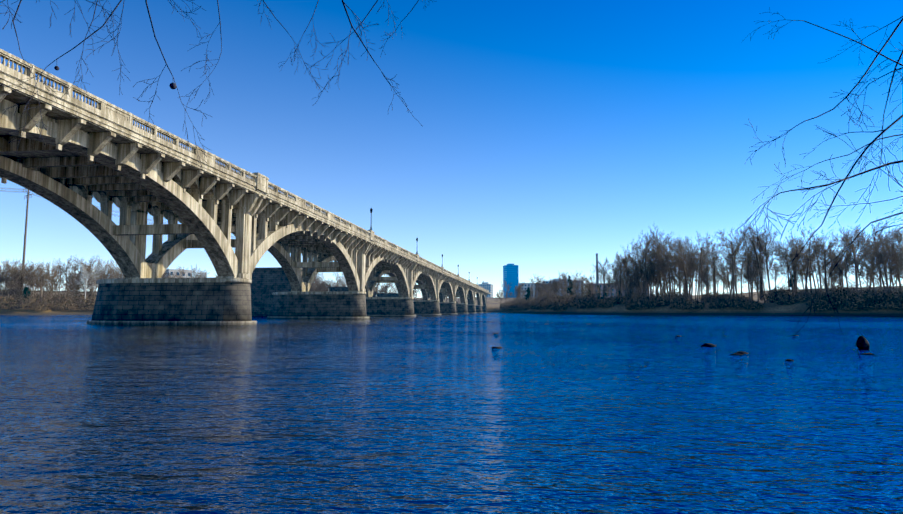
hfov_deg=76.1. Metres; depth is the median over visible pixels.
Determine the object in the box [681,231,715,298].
tree
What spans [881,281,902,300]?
bush
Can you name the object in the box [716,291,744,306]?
bush
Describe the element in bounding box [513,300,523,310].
bush
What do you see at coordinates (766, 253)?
tree
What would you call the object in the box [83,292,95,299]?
bush
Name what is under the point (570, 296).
bush
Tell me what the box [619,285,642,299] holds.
bush
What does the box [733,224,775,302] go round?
tree
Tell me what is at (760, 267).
tree
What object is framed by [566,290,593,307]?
bush
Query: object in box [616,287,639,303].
bush
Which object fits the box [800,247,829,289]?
tree
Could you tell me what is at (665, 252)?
tree
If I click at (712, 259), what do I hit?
tree
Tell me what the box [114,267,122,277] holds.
tree
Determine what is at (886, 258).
tree
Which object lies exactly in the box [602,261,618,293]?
tree
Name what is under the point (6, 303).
bush
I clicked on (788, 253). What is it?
tree
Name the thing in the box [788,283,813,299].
bush
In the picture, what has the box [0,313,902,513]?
river water
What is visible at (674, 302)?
bush
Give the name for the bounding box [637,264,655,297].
tree
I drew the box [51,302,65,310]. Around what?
bush
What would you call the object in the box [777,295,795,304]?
bush
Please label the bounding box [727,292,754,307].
bush
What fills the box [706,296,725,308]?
bush
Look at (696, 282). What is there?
tree
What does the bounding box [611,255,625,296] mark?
tree
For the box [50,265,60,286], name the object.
tree
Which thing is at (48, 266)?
tree
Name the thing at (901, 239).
tree
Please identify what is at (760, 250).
tree
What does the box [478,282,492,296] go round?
building
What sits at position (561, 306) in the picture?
bush
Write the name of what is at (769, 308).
bank
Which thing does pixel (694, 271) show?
tree
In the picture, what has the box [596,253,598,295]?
chimney stack
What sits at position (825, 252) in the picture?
tree
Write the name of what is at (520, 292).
tree
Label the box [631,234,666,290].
tree
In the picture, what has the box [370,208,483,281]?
bridge lamp posts
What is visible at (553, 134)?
sky
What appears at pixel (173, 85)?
tree branches
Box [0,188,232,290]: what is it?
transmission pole
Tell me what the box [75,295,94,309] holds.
bush
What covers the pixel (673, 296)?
bush
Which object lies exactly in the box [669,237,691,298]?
tree
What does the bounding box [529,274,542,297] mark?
tree
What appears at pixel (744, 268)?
tree
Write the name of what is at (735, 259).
tree
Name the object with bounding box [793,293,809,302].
bush
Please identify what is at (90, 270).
tree
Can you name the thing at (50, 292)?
tree
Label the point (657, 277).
tree
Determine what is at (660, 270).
tree
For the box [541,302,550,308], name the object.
bush
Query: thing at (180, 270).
tree
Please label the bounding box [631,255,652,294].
tree
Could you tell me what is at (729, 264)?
tree
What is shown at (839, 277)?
tree
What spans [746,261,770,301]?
tree
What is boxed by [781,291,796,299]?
bush
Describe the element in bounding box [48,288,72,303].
bush
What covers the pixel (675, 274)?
tree
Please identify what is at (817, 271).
tree
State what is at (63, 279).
tree
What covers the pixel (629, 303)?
bush
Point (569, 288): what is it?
evergreen tree
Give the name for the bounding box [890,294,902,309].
bush
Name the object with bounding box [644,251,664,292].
tree
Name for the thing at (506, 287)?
tree
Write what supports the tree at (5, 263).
on the bank
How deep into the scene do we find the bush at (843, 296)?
172.34 m
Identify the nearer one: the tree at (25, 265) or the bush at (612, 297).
the bush at (612, 297)
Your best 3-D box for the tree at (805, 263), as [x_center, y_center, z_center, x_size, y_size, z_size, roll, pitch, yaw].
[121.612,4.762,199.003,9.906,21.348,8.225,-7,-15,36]
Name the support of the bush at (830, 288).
on the bank
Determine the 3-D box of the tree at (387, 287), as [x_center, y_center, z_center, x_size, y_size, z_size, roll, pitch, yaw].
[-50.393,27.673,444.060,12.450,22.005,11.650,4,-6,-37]
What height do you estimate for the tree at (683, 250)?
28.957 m
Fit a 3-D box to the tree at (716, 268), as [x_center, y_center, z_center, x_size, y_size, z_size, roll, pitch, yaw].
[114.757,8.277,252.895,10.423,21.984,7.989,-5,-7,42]
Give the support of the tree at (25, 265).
on the bank
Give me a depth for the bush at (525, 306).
303.35 m
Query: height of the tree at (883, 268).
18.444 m
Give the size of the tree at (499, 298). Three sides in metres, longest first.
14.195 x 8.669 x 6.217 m
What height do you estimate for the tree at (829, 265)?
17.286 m
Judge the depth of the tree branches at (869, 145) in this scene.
3.40 m
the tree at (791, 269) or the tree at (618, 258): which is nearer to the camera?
the tree at (791, 269)
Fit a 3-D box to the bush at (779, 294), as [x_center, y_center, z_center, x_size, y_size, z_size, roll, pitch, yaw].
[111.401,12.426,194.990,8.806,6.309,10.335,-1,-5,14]
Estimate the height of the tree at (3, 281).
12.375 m
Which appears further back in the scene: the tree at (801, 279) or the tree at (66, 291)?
the tree at (66, 291)
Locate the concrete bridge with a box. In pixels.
[0,49,490,324]
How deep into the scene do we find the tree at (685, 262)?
254.53 m
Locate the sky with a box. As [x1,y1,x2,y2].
[0,0,902,297]
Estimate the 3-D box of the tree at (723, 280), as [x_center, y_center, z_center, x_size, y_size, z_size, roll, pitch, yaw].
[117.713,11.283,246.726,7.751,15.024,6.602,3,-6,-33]
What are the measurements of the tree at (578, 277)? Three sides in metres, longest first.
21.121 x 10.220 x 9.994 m
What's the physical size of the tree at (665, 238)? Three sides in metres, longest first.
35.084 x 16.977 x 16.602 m
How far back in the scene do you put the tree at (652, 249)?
234.14 m
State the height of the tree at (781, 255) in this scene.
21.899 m
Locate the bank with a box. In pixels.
[0,286,902,315]
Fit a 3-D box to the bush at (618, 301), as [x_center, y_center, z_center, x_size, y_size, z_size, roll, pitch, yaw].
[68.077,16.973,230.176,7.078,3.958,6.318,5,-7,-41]
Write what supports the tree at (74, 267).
on the bank
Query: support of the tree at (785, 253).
on the bank
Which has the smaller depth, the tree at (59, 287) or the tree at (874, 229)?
the tree at (874, 229)
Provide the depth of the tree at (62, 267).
303.89 m
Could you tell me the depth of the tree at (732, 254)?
203.62 m
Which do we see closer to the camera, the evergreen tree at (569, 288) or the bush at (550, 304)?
the bush at (550, 304)
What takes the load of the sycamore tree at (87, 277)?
on the bank
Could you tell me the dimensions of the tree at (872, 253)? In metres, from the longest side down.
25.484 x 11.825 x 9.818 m
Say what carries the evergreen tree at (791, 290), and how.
on the bank
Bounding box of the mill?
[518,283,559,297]
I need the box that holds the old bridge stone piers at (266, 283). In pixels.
[250,267,398,315]
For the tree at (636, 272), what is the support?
on the bank
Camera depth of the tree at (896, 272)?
168.85 m
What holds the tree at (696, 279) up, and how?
on the bank
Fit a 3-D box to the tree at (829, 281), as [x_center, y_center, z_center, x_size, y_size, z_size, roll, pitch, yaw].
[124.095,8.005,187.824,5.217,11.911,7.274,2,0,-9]
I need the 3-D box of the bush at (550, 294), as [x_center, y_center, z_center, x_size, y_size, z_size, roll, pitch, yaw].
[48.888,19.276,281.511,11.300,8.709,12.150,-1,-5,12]
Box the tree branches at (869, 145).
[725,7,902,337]
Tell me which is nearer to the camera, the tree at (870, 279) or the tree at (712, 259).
the tree at (870, 279)
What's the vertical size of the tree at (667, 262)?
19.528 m
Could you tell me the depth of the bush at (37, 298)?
242.21 m
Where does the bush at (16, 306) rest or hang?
on the bank
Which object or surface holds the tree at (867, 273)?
on the bank
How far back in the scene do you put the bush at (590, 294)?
250.73 m
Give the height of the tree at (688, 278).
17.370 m
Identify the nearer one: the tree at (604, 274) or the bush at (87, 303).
the tree at (604, 274)
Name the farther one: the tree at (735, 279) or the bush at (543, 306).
the bush at (543, 306)
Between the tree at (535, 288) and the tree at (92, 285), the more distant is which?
the tree at (535, 288)
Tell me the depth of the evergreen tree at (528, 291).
334.19 m
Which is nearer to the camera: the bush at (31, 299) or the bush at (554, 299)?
the bush at (31, 299)
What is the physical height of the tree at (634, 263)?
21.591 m
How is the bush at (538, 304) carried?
on the bank
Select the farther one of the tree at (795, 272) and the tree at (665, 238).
the tree at (665, 238)
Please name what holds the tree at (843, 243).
on the bank
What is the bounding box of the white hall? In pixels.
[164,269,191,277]
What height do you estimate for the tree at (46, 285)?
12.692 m
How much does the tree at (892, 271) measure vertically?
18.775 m
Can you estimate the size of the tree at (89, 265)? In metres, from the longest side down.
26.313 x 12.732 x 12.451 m
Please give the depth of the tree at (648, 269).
232.83 m
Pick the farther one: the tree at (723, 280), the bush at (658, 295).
the tree at (723, 280)
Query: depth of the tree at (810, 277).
200.28 m
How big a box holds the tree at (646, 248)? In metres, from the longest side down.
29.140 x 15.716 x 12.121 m
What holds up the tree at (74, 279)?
on the bank
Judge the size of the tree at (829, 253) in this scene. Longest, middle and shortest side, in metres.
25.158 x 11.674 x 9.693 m
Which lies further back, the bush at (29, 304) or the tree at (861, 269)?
the bush at (29, 304)
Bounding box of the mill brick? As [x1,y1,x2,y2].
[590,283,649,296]
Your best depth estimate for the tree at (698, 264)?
254.19 m
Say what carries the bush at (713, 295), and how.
on the bank
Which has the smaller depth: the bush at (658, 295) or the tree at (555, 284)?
the bush at (658, 295)
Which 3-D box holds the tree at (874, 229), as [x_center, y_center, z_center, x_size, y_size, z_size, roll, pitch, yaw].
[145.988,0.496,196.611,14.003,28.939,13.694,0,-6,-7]
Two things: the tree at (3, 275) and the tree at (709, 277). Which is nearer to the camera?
the tree at (709, 277)
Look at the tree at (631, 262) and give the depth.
236.48 m
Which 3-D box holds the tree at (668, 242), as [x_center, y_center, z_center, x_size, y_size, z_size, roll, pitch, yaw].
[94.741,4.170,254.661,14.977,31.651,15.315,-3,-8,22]
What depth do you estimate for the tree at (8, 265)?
242.64 m
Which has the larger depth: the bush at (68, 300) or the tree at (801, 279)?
the bush at (68, 300)
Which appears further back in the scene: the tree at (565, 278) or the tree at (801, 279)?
the tree at (565, 278)
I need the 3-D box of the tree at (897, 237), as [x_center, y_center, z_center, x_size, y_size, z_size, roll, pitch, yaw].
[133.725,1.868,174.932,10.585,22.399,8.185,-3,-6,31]
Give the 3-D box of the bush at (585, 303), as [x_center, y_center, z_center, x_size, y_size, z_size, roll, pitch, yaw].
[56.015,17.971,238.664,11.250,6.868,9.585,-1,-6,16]
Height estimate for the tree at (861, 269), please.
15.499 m
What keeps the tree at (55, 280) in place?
on the bank
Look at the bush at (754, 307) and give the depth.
190.60 m
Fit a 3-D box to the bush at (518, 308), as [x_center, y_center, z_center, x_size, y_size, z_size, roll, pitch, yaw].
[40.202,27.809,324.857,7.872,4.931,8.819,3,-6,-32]
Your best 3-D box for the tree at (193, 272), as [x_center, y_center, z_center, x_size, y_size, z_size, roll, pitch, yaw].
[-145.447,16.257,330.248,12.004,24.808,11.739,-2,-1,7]
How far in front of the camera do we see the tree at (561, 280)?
264.86 m
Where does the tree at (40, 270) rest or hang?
on the bank
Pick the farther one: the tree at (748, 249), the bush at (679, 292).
the bush at (679, 292)
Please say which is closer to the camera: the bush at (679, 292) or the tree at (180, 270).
the bush at (679, 292)
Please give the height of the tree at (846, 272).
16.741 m
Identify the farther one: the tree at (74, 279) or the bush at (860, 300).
the tree at (74, 279)
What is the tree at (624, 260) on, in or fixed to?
on the bank
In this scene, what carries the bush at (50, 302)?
on the bank
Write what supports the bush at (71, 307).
on the bank
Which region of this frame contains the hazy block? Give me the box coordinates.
[544,279,581,296]
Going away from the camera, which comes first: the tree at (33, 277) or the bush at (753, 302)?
the bush at (753, 302)
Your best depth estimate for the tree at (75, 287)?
275.14 m
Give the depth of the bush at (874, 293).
170.99 m
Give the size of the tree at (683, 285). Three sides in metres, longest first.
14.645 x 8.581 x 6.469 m
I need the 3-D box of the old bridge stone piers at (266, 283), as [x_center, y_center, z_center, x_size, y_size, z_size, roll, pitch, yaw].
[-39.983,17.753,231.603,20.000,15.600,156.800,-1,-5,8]
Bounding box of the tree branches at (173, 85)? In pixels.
[0,0,435,173]
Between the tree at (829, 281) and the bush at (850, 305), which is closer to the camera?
the bush at (850, 305)
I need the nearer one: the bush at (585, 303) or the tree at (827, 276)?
the tree at (827, 276)
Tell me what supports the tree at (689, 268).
on the bank
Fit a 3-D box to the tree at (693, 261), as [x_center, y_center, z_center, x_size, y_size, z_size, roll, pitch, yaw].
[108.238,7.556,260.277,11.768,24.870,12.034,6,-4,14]
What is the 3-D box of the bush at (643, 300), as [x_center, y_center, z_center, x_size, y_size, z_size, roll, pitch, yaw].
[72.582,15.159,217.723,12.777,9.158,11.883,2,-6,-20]
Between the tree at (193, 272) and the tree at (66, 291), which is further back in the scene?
the tree at (193, 272)
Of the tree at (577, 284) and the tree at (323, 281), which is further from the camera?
the tree at (323, 281)
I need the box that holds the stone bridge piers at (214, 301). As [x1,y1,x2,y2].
[91,282,486,320]
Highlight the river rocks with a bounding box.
[491,333,874,360]
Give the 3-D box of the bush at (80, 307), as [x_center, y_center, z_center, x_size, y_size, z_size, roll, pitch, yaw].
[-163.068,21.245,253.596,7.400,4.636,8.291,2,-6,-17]
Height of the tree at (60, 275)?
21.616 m
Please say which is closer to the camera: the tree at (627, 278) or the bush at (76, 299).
the tree at (627, 278)
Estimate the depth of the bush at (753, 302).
191.10 m
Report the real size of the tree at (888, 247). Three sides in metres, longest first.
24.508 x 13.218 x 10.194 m
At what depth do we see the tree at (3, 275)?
246.71 m
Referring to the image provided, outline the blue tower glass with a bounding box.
[503,264,518,297]
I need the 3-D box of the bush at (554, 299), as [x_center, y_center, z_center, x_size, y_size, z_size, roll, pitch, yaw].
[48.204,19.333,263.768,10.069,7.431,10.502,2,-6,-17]
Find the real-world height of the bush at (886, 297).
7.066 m
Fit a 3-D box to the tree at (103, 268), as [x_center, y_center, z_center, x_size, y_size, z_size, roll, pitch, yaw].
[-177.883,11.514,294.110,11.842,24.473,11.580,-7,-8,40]
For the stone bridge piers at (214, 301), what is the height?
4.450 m
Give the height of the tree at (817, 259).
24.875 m
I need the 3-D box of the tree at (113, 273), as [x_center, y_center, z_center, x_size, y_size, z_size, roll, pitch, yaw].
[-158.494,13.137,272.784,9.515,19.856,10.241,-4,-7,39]
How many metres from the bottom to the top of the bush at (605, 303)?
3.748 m
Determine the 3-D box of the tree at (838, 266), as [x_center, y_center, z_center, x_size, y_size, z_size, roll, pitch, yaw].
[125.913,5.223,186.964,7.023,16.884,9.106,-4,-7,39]
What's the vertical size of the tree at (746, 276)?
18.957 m
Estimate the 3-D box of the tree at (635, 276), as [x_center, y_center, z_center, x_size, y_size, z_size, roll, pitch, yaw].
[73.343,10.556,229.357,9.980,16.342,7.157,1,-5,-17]
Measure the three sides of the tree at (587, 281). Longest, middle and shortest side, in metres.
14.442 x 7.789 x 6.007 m
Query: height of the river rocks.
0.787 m
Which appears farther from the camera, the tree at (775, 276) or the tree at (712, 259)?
the tree at (712, 259)
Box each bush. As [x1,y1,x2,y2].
[0,283,22,297]
[0,293,18,308]
[7,298,29,309]
[17,293,38,303]
[21,299,35,309]
[29,291,54,304]
[29,299,49,310]
[35,296,53,307]
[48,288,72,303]
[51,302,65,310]
[52,293,80,305]
[57,301,77,310]
[69,289,89,303]
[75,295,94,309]
[75,302,88,310]
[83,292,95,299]
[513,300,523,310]
[516,303,522,310]
[523,299,529,308]
[532,296,550,309]
[540,290,555,301]
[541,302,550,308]
[543,290,561,298]
[548,292,565,306]
[548,297,566,308]
[551,299,567,310]
[562,292,575,300]
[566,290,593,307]
[573,287,602,301]
[574,293,597,308]
[600,299,613,307]
[607,293,622,303]
[614,296,625,303]
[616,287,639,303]
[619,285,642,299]
[625,295,639,309]
[629,287,662,308]
[646,293,669,306]
[650,287,680,299]
[662,293,683,302]
[664,288,693,297]
[667,291,694,308]
[676,295,706,308]
[700,289,724,301]
[701,295,715,301]
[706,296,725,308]
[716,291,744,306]
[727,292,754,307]
[729,295,752,306]
[746,297,763,309]
[747,301,763,308]
[762,282,797,302]
[768,286,795,301]
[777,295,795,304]
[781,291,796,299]
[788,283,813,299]
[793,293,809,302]
[801,287,837,310]
[816,274,864,302]
[817,280,856,305]
[839,298,862,310]
[842,281,889,308]
[859,287,889,299]
[869,283,902,308]
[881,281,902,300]
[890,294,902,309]
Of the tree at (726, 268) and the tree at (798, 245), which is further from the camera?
the tree at (726, 268)
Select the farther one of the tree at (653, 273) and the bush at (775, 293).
the tree at (653, 273)
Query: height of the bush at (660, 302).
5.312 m
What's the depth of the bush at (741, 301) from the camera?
194.96 m
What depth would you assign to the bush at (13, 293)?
239.15 m
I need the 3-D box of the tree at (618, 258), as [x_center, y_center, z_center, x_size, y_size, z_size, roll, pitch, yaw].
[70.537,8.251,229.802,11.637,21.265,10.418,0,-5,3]
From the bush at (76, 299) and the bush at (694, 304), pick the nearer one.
the bush at (694, 304)
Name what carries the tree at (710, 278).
on the bank
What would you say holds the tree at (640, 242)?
on the bank
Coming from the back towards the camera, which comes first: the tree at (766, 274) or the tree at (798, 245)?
the tree at (766, 274)
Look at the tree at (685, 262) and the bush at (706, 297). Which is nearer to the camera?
the bush at (706, 297)
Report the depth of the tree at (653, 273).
229.71 m
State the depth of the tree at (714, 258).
217.57 m
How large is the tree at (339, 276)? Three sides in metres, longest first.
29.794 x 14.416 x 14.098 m
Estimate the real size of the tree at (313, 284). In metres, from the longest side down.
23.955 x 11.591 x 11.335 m
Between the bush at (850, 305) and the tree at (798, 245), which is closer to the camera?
the bush at (850, 305)
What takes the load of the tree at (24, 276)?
on the bank
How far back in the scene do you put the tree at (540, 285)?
301.75 m
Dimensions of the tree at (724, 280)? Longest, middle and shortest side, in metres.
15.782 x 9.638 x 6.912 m
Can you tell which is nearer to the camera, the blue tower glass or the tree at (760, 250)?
the tree at (760, 250)
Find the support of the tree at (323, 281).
on the bank
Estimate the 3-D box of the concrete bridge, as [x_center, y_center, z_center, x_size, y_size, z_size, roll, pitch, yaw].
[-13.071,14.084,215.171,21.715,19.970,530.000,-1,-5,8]
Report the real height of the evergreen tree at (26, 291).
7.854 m
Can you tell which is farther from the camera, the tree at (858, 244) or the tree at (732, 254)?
the tree at (732, 254)
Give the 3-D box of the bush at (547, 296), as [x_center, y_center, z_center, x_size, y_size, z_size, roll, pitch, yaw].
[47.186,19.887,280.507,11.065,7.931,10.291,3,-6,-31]
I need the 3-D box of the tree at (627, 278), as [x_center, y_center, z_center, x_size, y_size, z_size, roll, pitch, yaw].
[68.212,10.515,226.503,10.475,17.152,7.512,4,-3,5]
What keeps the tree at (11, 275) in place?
on the bank
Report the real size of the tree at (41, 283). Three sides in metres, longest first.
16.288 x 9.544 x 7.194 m
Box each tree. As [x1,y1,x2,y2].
[0,266,9,292]
[0,267,19,296]
[0,275,16,294]
[1,259,18,288]
[1,260,22,292]
[18,263,34,288]
[18,267,35,286]
[22,287,30,303]
[23,264,43,301]
[27,260,57,300]
[32,268,50,293]
[37,262,52,293]
[39,273,58,294]
[41,278,55,293]
[44,284,56,299]
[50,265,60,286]
[50,275,62,293]
[51,264,71,295]
[53,255,77,280]
[58,269,75,293]
[61,278,75,295]
[65,271,83,293]
[69,257,94,278]
[69,281,79,293]
[75,260,98,299]
[76,255,101,291]
[83,263,103,290]
[88,276,98,299]
[94,256,114,276]
[102,260,121,277]
[108,265,123,278]
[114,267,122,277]
[174,267,193,277]
[191,266,206,277]
[311,277,319,291]
[318,279,332,289]
[333,272,346,285]
[379,283,394,292]
[495,291,502,304]
[501,279,513,301]
[515,284,525,298]
[524,287,530,301]
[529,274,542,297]
[535,278,546,295]
[549,277,560,293]
[555,274,566,295]
[558,271,573,300]
[564,276,574,294]
[570,271,584,287]
[573,278,583,291]
[582,278,591,290]
[588,257,616,298]
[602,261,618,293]
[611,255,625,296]
[612,252,632,299]
[615,251,643,291]
[615,264,638,304]
[622,239,649,282]
[623,253,642,294]
[625,260,642,292]
[625,264,645,292]
[626,252,643,291]
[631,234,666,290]
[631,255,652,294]
[635,230,670,296]
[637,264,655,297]
[640,251,656,295]
[640,258,664,288]
[641,227,680,296]
[641,241,665,291]
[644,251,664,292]
[646,253,668,292]
[648,258,676,296]
[650,231,677,291]
[655,237,679,291]
[659,249,686,294]
[660,255,677,304]
[668,238,698,290]
[668,251,701,299]
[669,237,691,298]
[672,255,688,288]
[673,267,692,295]
[674,237,690,293]
[678,265,693,298]
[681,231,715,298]
[682,245,702,297]
[687,252,704,296]
[689,251,697,298]
[690,253,712,294]
[692,259,711,297]
[696,267,717,293]
[697,266,718,292]
[699,256,722,290]
[701,243,723,292]
[703,248,721,290]
[703,255,724,293]
[713,226,750,294]
[714,250,740,293]
[714,252,738,290]
[718,266,731,294]
[718,270,730,294]
[721,238,744,293]
[724,267,747,293]
[729,248,756,295]
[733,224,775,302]
[737,233,763,296]
[738,253,768,301]
[739,218,777,299]
[743,229,775,290]
[743,242,772,300]
[746,256,771,298]
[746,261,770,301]
[768,261,781,289]
[770,237,804,290]
[770,239,803,292]
[774,237,811,294]
[774,239,800,289]
[780,247,802,292]
[787,274,798,296]
[790,226,832,297]
[790,246,819,292]
[795,264,804,288]
[797,247,818,291]
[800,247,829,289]
[801,254,826,290]
[807,236,825,290]
[813,237,841,289]
[815,239,838,290]
[817,248,844,286]
[818,263,838,286]
[822,267,845,289]
[828,229,877,297]
[828,249,847,286]
[828,259,847,285]
[834,252,855,290]
[838,225,869,264]
[841,231,870,282]
[847,254,867,291]
[851,217,897,290]
[860,259,876,287]
[860,265,881,289]
[861,232,891,288]
[862,240,899,300]
[863,240,900,287]
[871,228,902,293]
[871,231,902,287]
[874,248,902,290]
[882,231,902,263]
[884,253,902,290]
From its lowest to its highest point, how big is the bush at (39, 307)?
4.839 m
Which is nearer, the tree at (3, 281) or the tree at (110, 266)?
the tree at (3, 281)
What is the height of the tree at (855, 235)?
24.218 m
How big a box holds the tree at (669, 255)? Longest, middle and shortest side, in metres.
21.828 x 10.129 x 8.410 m

